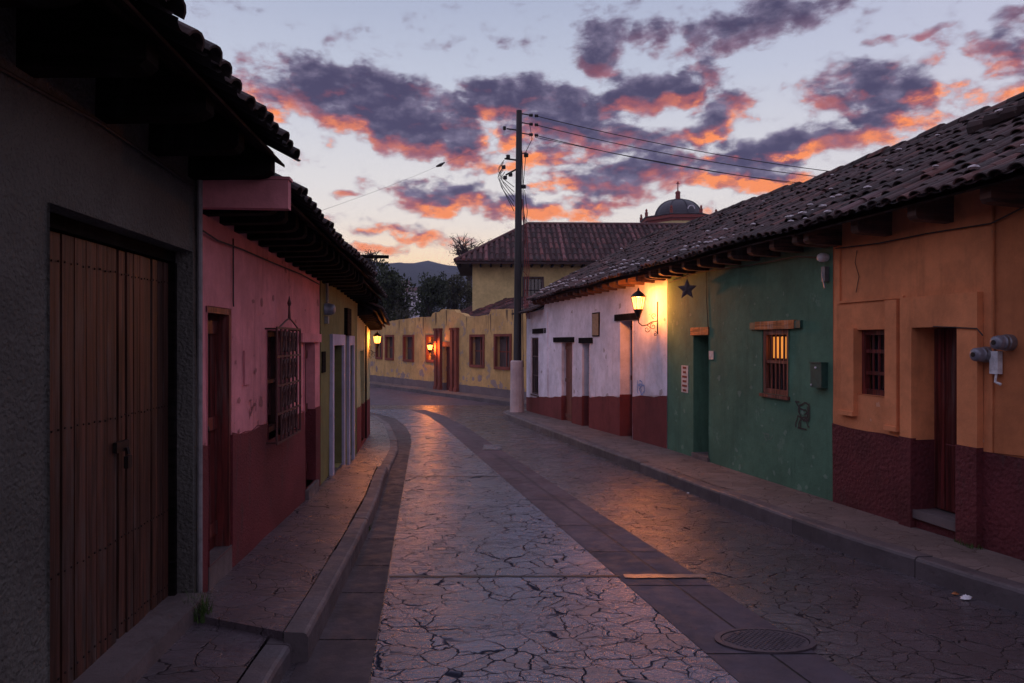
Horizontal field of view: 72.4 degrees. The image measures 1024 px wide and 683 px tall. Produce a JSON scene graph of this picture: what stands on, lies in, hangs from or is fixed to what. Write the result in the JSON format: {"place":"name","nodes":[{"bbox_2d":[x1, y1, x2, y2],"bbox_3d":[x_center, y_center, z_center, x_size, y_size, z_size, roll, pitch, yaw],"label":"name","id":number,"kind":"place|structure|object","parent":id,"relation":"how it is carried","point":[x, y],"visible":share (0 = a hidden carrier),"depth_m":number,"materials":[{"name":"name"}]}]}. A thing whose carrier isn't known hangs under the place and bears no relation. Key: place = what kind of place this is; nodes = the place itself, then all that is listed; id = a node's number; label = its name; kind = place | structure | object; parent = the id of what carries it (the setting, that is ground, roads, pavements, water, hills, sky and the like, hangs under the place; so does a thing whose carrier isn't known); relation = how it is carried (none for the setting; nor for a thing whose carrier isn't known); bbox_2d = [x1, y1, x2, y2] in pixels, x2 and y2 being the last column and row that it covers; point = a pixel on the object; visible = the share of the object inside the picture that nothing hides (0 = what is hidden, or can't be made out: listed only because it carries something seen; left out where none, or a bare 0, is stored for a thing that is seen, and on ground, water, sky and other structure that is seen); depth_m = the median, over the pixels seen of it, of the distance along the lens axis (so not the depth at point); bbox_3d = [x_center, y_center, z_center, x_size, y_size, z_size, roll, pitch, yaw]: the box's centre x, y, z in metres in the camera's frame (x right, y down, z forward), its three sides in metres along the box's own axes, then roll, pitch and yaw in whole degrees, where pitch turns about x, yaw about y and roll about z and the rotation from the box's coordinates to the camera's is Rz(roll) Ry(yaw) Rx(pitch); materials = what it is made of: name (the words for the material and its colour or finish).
{"place":"outdoors","nodes":[
{"label":"outdoors","id":0,"kind":"place"},
{"bbox_2d":[136,622,267,682],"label":"sidewalk","id":1,"kind":"structure","parent":0,"point":[199,652],"depth_m":4.05,"materials":[{"name":"grey concrete"}]},
{"bbox_2d":[183,588,220,623],"bbox_3d":[-2.066,1.732,4.581,0.333,0.175,0.361,0,0,0],"label":"weed","id":2,"kind":"object","parent":1,"relation":"on","point":[202,609],"visible":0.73,"depth_m":4.58,"materials":[{"name":"green plant"}]},
{"bbox_2d":[196,465,376,655],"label":"sidewalk","id":3,"kind":"structure","parent":0,"point":[264,585],"depth_m":5.78,"materials":[{"name":"grey concrete"}]},
{"bbox_2d":[350,416,389,467],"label":"sidewalk","id":4,"kind":"structure","parent":0,"point":[374,449],"depth_m":14.48,"materials":[{"name":"grey concrete"}]},
{"bbox_2d":[372,261,466,313],"bbox_3d":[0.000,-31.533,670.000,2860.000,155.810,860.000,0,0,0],"label":"hills","id":5,"kind":"structure","parent":0,"point":[412,270],"depth_m":686.48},
{"bbox_2d":[370,386,500,404],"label":"side road","id":6,"kind":"structure","parent":0,"point":[382,396],"depth_m":32.61,"materials":[{"name":"grey asphalt"}]},
{"bbox_2d":[370,381,525,402],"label":"sidewalk","id":7,"kind":"structure","parent":0,"point":[458,393],"depth_m":35.60,"materials":[{"name":"grey concrete"}]},
{"bbox_2d":[172,0,1023,265],"label":"sky","id":8,"kind":"structure","parent":0,"point":[372,95],"materials":[{"name":"purple"}]},
{"bbox_2d":[236,405,1023,682],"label":"road","id":9,"kind":"structure","parent":0,"point":[862,621],"depth_m":5.90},
{"bbox_2d":[239,638,291,682],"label":"kerb","id":10,"kind":"structure","parent":9,"relation":"on","point":[271,662],"depth_m":4.04,"materials":[{"name":"concrete"}]},
{"bbox_2d":[284,466,387,662],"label":"kerb","id":11,"kind":"structure","parent":9,"relation":"on","point":[304,629],"depth_m":5.36,"materials":[{"name":"concrete"}]},
{"bbox_2d":[288,413,410,682],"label":"gutter","id":12,"kind":"object","parent":9,"relation":"on","point":[356,612],"visible":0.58,"depth_m":5.30,"materials":[{"name":"concrete"}]},
{"bbox_2d":[370,415,397,474],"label":"kerb","id":13,"kind":"structure","parent":9,"relation":"on","point":[390,458],"depth_m":14.34,"materials":[{"name":"concrete"}]},
{"bbox_2d":[370,383,525,406],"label":"kerb","id":14,"kind":"structure","parent":9,"relation":"on","point":[487,400],"depth_m":34.15,"materials":[{"name":"concrete"}]},
{"bbox_2d":[498,110,537,411],"bbox_3d":[0.199,-2.575,23.350,1.361,10.251,0.468,0,0,0],"label":"utility pole","id":15,"kind":"object","parent":9,"relation":"on","point":[517,383],"visible":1,"depth_m":23.26,"materials":[{"name":"black wood"}]},
{"bbox_2d":[324,129,511,209],"bbox_3d":[-1.740,-4.725,17.975,0.004,4.854,11.377,0,0,19],"label":"overhead wire","id":16,"kind":"object","parent":15,"relation":"attached to","point":[408,178],"visible":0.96,"depth_m":15.93,"materials":[{"name":"black metal"}]},
{"bbox_2d":[535,136,795,183],"bbox_3d":[8.384,-6.039,23.924,15.276,1.707,0.025,0,0,-4],"label":"overhead wire","id":17,"kind":"object","parent":15,"relation":"attached to","point":[666,163],"visible":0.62,"depth_m":23.67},
{"bbox_2d":[538,125,814,176],"bbox_3d":[8.384,-6.300,23.924,15.276,1.886,0.025,0,0,-4],"label":"overhead wire","id":18,"kind":"object","parent":15,"relation":"attached to","point":[674,155],"visible":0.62,"depth_m":23.70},
{"bbox_2d":[538,116,826,170],"bbox_3d":[8.384,-6.515,23.924,15.277,2.056,0.025,0,0,-4],"label":"overhead wire","id":19,"kind":"object","parent":15,"relation":"attached to","point":[683,148],"visible":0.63,"depth_m":23.72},
{"bbox_2d":[370,409,738,682],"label":"road slab","id":20,"kind":"structure","parent":9,"relation":"on","point":[461,518],"depth_m":5.38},
{"bbox_2d":[389,575,619,576],"bbox_3d":[-0.065,2.011,5.999,1.970,0.002,0.057,0,0,0],"label":"road joint","id":21,"kind":"object","parent":20,"relation":"on","point":[506,575],"visible":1,"depth_m":5.99,"materials":[{"name":"black concrete"}]},
{"bbox_2d":[412,410,861,682],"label":"road band","id":22,"kind":"object","parent":9,"relation":"on","point":[696,622],"visible":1,"depth_m":5.74,"materials":[{"name":"stone"}]},
{"bbox_2d":[482,444,501,449],"bbox_3d":[-0.420,2.268,15.044,0.400,0.027,0.935,0,0,0],"label":"road patch","id":23,"kind":"object","parent":22,"relation":"on","point":[492,447],"visible":1,"depth_m":14.96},
{"bbox_2d":[424,411,852,682],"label":"road joint","id":24,"kind":"object","parent":22,"relation":"on","point":[646,564],"visible":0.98,"depth_m":6.24,"materials":[{"name":"black concrete"}]},
{"bbox_2d":[623,574,705,577],"bbox_3d":[1.310,2.009,6.000,0.700,0.003,0.118,0,0,0],"label":"road patch","id":25,"kind":"object","parent":22,"relation":"on","point":[662,575],"visible":1,"depth_m":6.01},
{"bbox_2d":[714,628,816,654],"bbox_3d":[1.670,1.978,4.620,0.660,0.039,0.409,0,0,0],"label":"manhole cover","id":26,"kind":"object","parent":22,"relation":"on","point":[770,641],"visible":1,"depth_m":4.59,"materials":[{"name":"metal"}]},
{"bbox_2d":[503,411,1023,613],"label":"kerb","id":27,"kind":"structure","parent":9,"relation":"on","point":[994,590],"depth_m":6.91,"materials":[{"name":"concrete"}]},
{"bbox_2d":[960,594,971,599],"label":"litter","id":28,"kind":"object","parent":9,"relation":"on","point":[966,597],"visible":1,"depth_m":5.43,"materials":[{"name":"white paper"}]},
{"bbox_2d":[508,411,1023,582],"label":"sidewalk","id":29,"kind":"structure","parent":0,"point":[880,528],"depth_m":8.23,"materials":[{"name":"grey concrete"}]},
{"bbox_2d":[954,539,982,549],"bbox_3d":[4.166,1.839,6.399,0.150,0.051,0.324,0,0,0],"label":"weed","id":30,"kind":"object","parent":29,"relation":"on","point":[970,547],"visible":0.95,"depth_m":6.34,"materials":[{"name":"green plant"}]},
{"bbox_3d":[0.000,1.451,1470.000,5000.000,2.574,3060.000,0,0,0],"label":"ground","id":31,"kind":"structure","parent":0,"visible":0},
{"bbox_2d":[0,0,300,682],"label":"garage building","id":32,"kind":"structure","parent":31,"relation":"on","point":[98,398],"depth_m":3.55,"materials":[{"name":"grey paint"}]},
{"bbox_2d":[50,231,116,682],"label":"door leaf","id":33,"kind":"structure","parent":32,"relation":"in","point":[83,418],"depth_m":3.60,"materials":[{"name":"brown wood"}]},
{"bbox_2d":[0,66,193,186],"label":"wall cable","id":34,"kind":"object","parent":32,"relation":"attached to","point":[34,87],"depth_m":3.35,"materials":[{"name":"black rubber"}]},
{"bbox_2d":[113,250,167,638],"bbox_3d":[-2.283,0.610,4.321,0.115,2.280,0.776,0,0,-5],"label":"door leaf","id":35,"kind":"structure","parent":32,"relation":"in","point":[140,448],"depth_m":4.29,"materials":[{"name":"brown wood"}]},
{"bbox_2d":[197,180,202,592],"bbox_3d":[-2.159,0.250,4.845,0.033,3.000,0.033,0,0,-22],"label":"drain pipe","id":36,"kind":"object","parent":32,"relation":"attached to","point":[199,386],"visible":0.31,"depth_m":4.83,"materials":[{"name":"metal"}]},
{"bbox_2d":[203,173,377,592],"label":"pink house","id":37,"kind":"structure","parent":31,"relation":"on","point":[262,338],"depth_m":6.11,"materials":[{"name":"paint"}]},
{"bbox_2d":[208,314,217,549],"bbox_3d":[-2.309,0.685,5.313,0.140,1.890,0.546,0,0,-5],"label":"door","id":38,"kind":"structure","parent":37,"relation":"in","point":[212,324],"depth_m":5.45,"materials":[{"name":"wood"}]},
{"bbox_2d":[243,350,250,384],"bbox_3d":[-2.281,0.224,6.026,0.016,0.293,0.175,0,0,-5],"label":"meter door","id":39,"kind":"structure","parent":37,"relation":"in","point":[246,354],"depth_m":6.01,"materials":[{"name":"pink paint"}]},
{"bbox_2d":[203,230,319,306],"bbox_3d":[-2.359,-0.555,7.067,0.018,0.547,4.368,0,0,-5],"label":"wall cable","id":40,"kind":"object","parent":37,"relation":"attached to","point":[211,236],"depth_m":5.63,"materials":[{"name":"black rubber"}]},
{"bbox_2d":[265,296,300,444],"bbox_3d":[-2.407,0.261,7.136,0.312,1.446,1.041,0,0,-5],"label":"window","id":41,"kind":"structure","parent":37,"relation":"in","point":[286,425],"depth_m":7.18,"materials":[{"name":"black metal"}]},
{"bbox_2d":[305,343,307,470],"bbox_3d":[-2.627,0.891,8.664,0.072,1.758,0.605,0,0,-5],"label":"door","id":42,"kind":"structure","parent":37,"relation":"in","point":[306,351],"depth_m":8.94,"materials":[{"name":"metal"}]},
{"bbox_2d":[320,273,386,484],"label":"olive house","id":43,"kind":"structure","parent":31,"relation":"on","point":[338,405],"depth_m":11.35,"materials":[{"name":"paint"}]},
{"bbox_2d":[321,351,325,372],"bbox_3d":[-2.576,0.280,9.567,0.020,0.287,0.291,0,0,-6],"label":"wall plaque","id":44,"kind":"object","parent":43,"relation":"attached to","point":[323,361],"depth_m":9.50,"materials":[{"name":"black wood"}]},
{"bbox_2d":[324,283,335,323],"bbox_3d":[-2.536,-0.600,9.757,0.140,0.700,0.170,0,0,-6],"label":"electric meter","id":45,"kind":"object","parent":43,"relation":"attached to","point":[329,308],"visible":0.94,"depth_m":9.71,"materials":[{"name":"grey metal"}]},
{"bbox_2d":[361,255,388,258],"bbox_3d":[-2.561,-1.570,12.943,0.559,0.061,0.070,0,0,-10],"label":"roof spout","id":46,"kind":"object","parent":43,"relation":"attached to","point":[377,256],"visible":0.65,"depth_m":12.93,"materials":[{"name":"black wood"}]},
{"bbox_2d":[360,247,381,271],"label":"bare tree","id":47,"kind":"object","parent":31,"relation":"on","point":[370,262],"visible":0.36,"depth_m":69.68,"materials":[{"name":"grey plant"}]},
{"bbox_2d":[357,302,389,452],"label":"pale green house","id":48,"kind":"structure","parent":31,"relation":"on","point":[372,316],"depth_m":14.93,"materials":[{"name":"paint"}]},
{"bbox_2d":[365,326,366,437],"bbox_3d":[-3.252,0.900,15.585,0.040,2.500,0.035,0,0,0],"label":"drain pipe","id":49,"kind":"object","parent":48,"relation":"attached to","point":[365,381],"visible":1,"depth_m":15.57,"materials":[{"name":"brown metal"}]},
{"bbox_2d":[369,331,380,357],"bbox_3d":[-3.291,0.079,16.925,0.276,0.664,0.208,0,0,-38],"label":"wall lantern","id":50,"kind":"object","parent":48,"relation":"attached to","point":[377,334],"depth_m":16.92,"materials":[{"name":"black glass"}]},
{"bbox_2d":[375,259,416,320],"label":"leafy tree","id":51,"kind":"object","parent":31,"relation":"on","point":[392,285],"visible":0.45,"depth_m":48.20,"materials":[{"name":"green plant"}]},
{"bbox_2d":[390,295,415,318],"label":"leafy tree","id":52,"kind":"object","parent":31,"relation":"on","point":[406,314],"visible":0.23,"depth_m":74.56,"materials":[{"name":"green plant"}]},
{"bbox_2d":[405,287,420,317],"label":"hillside house","id":53,"kind":"structure","parent":31,"relation":"on","point":[413,298],"depth_m":150.00,"materials":[{"name":"grey tile"}]},
{"bbox_2d":[410,271,450,316],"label":"leafy tree","id":54,"kind":"object","parent":31,"relation":"on","point":[432,293],"visible":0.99,"depth_m":56.31,"materials":[{"name":"green plant"}]},
{"bbox_2d":[370,296,532,399],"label":"yellow building","id":55,"kind":"structure","parent":31,"relation":"on","point":[471,351],"depth_m":36.23,"materials":[{"name":"paint"}]},
{"bbox_2d":[375,336,382,358],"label":"window","id":56,"kind":"structure","parent":55,"relation":"in","point":[381,337],"depth_m":44.23,"materials":[{"name":"wood"}]},
{"bbox_2d":[385,335,393,359],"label":"window","id":57,"kind":"structure","parent":55,"relation":"in","point":[391,347],"depth_m":43.01,"materials":[{"name":"wood"}]},
{"bbox_2d":[402,335,413,361],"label":"window","id":58,"kind":"structure","parent":55,"relation":"in","point":[410,348],"depth_m":40.81,"materials":[{"name":"wood"}]},
{"bbox_2d":[425,335,433,362],"bbox_3d":[-4.290,0.380,38.019,0.330,1.502,1.276,0,0,-33],"label":"window","id":59,"kind":"structure","parent":55,"relation":"in","point":[426,336],"depth_m":38.38,"materials":[{"name":"wood"}]},
{"bbox_2d":[427,342,434,358],"bbox_3d":[-4.219,0.491,37.161,0.582,0.997,0.304,0,0,-15],"label":"wall lantern","id":60,"kind":"object","parent":55,"relation":"attached to","point":[431,344],"depth_m":37.07,"materials":[{"name":"yellow"}]},
{"bbox_2d":[446,347,449,389],"bbox_3d":[-3.227,1.415,36.585,0.072,2.309,0.772,0,0,-33],"label":"door","id":61,"kind":"structure","parent":55,"relation":"in","point":[448,348],"depth_m":36.72,"materials":[{"name":"wood"}]},
{"bbox_2d":[469,334,484,367],"bbox_3d":[-1.608,0.460,33.946,0.330,1.604,1.390,0,0,-33],"label":"window","id":62,"kind":"structure","parent":55,"relation":"in","point":[479,338],"depth_m":34.18,"materials":[{"name":"wood"}]},
{"bbox_2d":[493,334,511,369],"bbox_3d":[-0.337,0.468,32.017,0.330,1.638,1.470,0,0,-33],"label":"window","id":63,"kind":"structure","parent":55,"relation":"in","point":[505,351],"depth_m":32.29,"materials":[{"name":"wood"}]},
{"bbox_2d":[433,271,471,312],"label":"leafy tree","id":64,"kind":"object","parent":31,"relation":"on","point":[458,290],"visible":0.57,"depth_m":59.70,"materials":[{"name":"green plant"}]},
{"bbox_2d":[446,226,491,306],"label":"bare tree","id":65,"kind":"object","parent":31,"relation":"on","point":[462,249],"visible":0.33,"depth_m":65.62,"materials":[{"name":"brown plant"}]},
{"bbox_2d":[453,222,683,310],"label":"two storey house","id":66,"kind":"structure","parent":31,"relation":"on","point":[555,251],"depth_m":38.19,"materials":[{"name":"yellow paint"}]},
{"bbox_2d":[522,277,543,296],"bbox_3d":[1.140,-2.854,38.215,1.182,1.352,0.300,0,0,-2],"label":"window","id":67,"kind":"structure","parent":66,"relation":"in","point":[535,285],"depth_m":38.33,"materials":[{"name":"brown glass"}]},
{"bbox_2d":[511,182,802,448],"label":"white house","id":68,"kind":"structure","parent":31,"relation":"on","point":[577,373],"depth_m":16.76,"materials":[{"name":"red paint"}]},
{"bbox_2d":[530,337,538,396],"bbox_3d":[0.809,0.827,22.938,0.170,1.916,0.942,0,0,-13],"label":"window","id":69,"kind":"structure","parent":68,"relation":"in","point":[536,339],"depth_m":23.12,"materials":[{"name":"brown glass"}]},
{"bbox_2d":[565,343,571,421],"bbox_3d":[1.675,1.149,19.644,0.072,2.242,0.954,0,0,-13],"label":"door","id":70,"kind":"structure","parent":68,"relation":"in","point":[568,347],"depth_m":19.81,"materials":[{"name":"wood"}]},
{"bbox_2d":[592,312,599,336],"bbox_3d":[2.072,-0.421,17.318,0.036,0.594,0.496,0,0,-13],"label":"wall plaque","id":71,"kind":"object","parent":68,"relation":"attached to","point":[595,324],"depth_m":17.29,"materials":[{"name":"beige wood"}]},
{"bbox_2d":[631,321,631,433],"bbox_3d":[2.799,0.868,15.526,0.072,2.664,0.700,0,0,-13],"label":"door","id":72,"kind":"structure","parent":68,"relation":"in","point":[631,321],"depth_m":15.86,"materials":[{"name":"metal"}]},
{"bbox_2d":[637,380,643,394],"bbox_3d":[2.705,0.967,14.711,0.004,0.308,0.368,0,0,-14],"label":"graffiti","id":73,"kind":"object","parent":68,"relation":"attached to","point":[640,387],"visible":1,"depth_m":14.77,"materials":[{"name":"grey paint"}]},
{"bbox_2d":[631,288,657,335],"bbox_3d":[2.624,-0.585,13.815,0.561,0.949,0.300,0,0,0],"label":"wall lantern","id":74,"kind":"object","parent":68,"relation":"attached to","point":[638,293],"depth_m":13.80,"materials":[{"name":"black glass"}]},
{"bbox_2d":[640,181,716,222],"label":"church","id":75,"kind":"structure","parent":31,"relation":"on","point":[677,209],"depth_m":89.22,"materials":[{"name":"yellow paint"}]},
{"bbox_2d":[637,92,1023,500],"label":"green house","id":76,"kind":"structure","parent":31,"relation":"on","point":[765,334],"depth_m":10.18,"materials":[{"name":"paint"}]},
{"bbox_2d":[681,365,687,392],"bbox_3d":[3.130,0.679,12.680,0.016,0.489,0.287,0,0,-10],"label":"wall plaque","id":77,"kind":"object","parent":76,"relation":"attached to","point":[684,378],"depth_m":12.68,"materials":[{"name":"white ceramic"}]},
{"bbox_2d":[678,279,695,297],"bbox_3d":[3.031,-1.006,12.115,0.333,0.513,0.078,0,0,45],"label":"star ornament","id":78,"kind":"object","parent":76,"relation":"attached to","point":[687,288],"visible":0.88,"depth_m":12.10,"materials":[{"name":"black metal"}]},
{"bbox_2d":[709,351,713,359],"bbox_3d":[3.311,0.228,11.622,0.012,0.141,0.167,0,0,-10],"label":"house number plate","id":79,"kind":"object","parent":76,"relation":"attached to","point":[711,355],"visible":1,"depth_m":11.61,"materials":[{"name":"white ceramic"}]},
{"bbox_2d":[669,256,816,323],"bbox_3d":[3.402,-0.690,10.921,0.047,1.014,4.783,0,0,-10],"label":"wall cable","id":80,"kind":"object","parent":76,"relation":"attached to","point":[736,267],"depth_m":10.91,"materials":[{"name":"black rubber"}]},
{"bbox_2d":[759,329,789,399],"bbox_3d":[3.684,0.308,9.686,0.170,0.948,0.728,0,0,-10],"label":"window","id":81,"kind":"structure","parent":76,"relation":"in","point":[779,366],"depth_m":9.74,"materials":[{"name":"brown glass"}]},
{"bbox_2d":[795,401,809,429],"bbox_3d":[3.742,0.955,9.028,0.006,0.360,0.340,0,0,-9],"label":"graffiti","id":82,"kind":"object","parent":76,"relation":"attached to","point":[808,412],"visible":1,"depth_m":9.00,"materials":[{"name":"paint"}]},
{"bbox_2d":[809,362,827,387],"bbox_3d":[3.773,0.410,8.612,0.102,0.314,0.236,0,0,-10],"label":"electrical box","id":83,"kind":"object","parent":76,"relation":"attached to","point":[818,374],"visible":1,"depth_m":8.53,"materials":[{"name":"teal paint"}]},
{"bbox_2d":[817,253,829,287],"bbox_3d":[3.776,-0.861,8.508,0.130,0.426,0.110,0,0,-10],"label":"meter head","id":84,"kind":"object","parent":76,"relation":"attached to","point":[823,257],"visible":1,"depth_m":8.48},
{"bbox_2d":[784,99,1023,560],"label":"orange house","id":85,"kind":"structure","parent":31,"relation":"on","point":[928,427],"depth_m":7.02,"materials":[{"name":"paint"}]},
{"bbox_2d":[862,329,884,395],"bbox_3d":[4.095,0.232,7.751,0.120,0.728,0.494,0,0,-11],"label":"window","id":86,"kind":"structure","parent":85,"relation":"in","point":[877,350],"depth_m":7.83,"materials":[{"name":"brown glass"}]},
{"bbox_2d":[835,207,1023,335],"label":"wall cable","id":87,"kind":"object","parent":85,"relation":"attached to","point":[937,232],"depth_m":6.64,"materials":[{"name":"black rubber"}]},
{"bbox_2d":[934,328,956,512],"bbox_3d":[4.378,0.778,6.865,0.053,1.829,0.558,0,0,-11],"label":"door","id":88,"kind":"structure","parent":85,"relation":"in","point":[945,339],"depth_m":6.99,"materials":[{"name":"wood"}]},
{"bbox_2d":[969,347,995,362],"bbox_3d":[4.185,0.116,6.244,0.182,0.143,0.143,0,0,-11],"label":"electric meter","id":89,"kind":"object","parent":85,"relation":"attached to","point":[981,354],"visible":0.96,"depth_m":6.20,"materials":[{"name":"grey metal"}]},
{"bbox_2d":[992,205,994,374],"bbox_3d":[4.257,-0.475,6.194,0.024,1.550,0.021,0,0,0],"label":"conduit","id":90,"kind":"object","parent":85,"relation":"attached to","point":[993,272],"visible":0.78,"depth_m":6.18,"materials":[{"name":"metal"}]},
{"bbox_2d":[989,351,1001,385],"bbox_3d":[4.257,0.235,6.150,0.055,0.300,0.105,0,0,-11],"label":"junction box","id":91,"kind":"object","parent":85,"relation":"attached to","point":[995,364],"visible":1,"depth_m":6.13,"materials":[{"name":"white plastic"}]},
{"bbox_2d":[989,334,1017,350],"bbox_3d":[4.225,0.009,6.035,0.182,0.143,0.143,0,0,-11],"label":"electric meter","id":92,"kind":"object","parent":85,"relation":"attached to","point":[1006,342],"visible":1,"depth_m":5.99,"materials":[{"name":"grey metal"}]}
]}

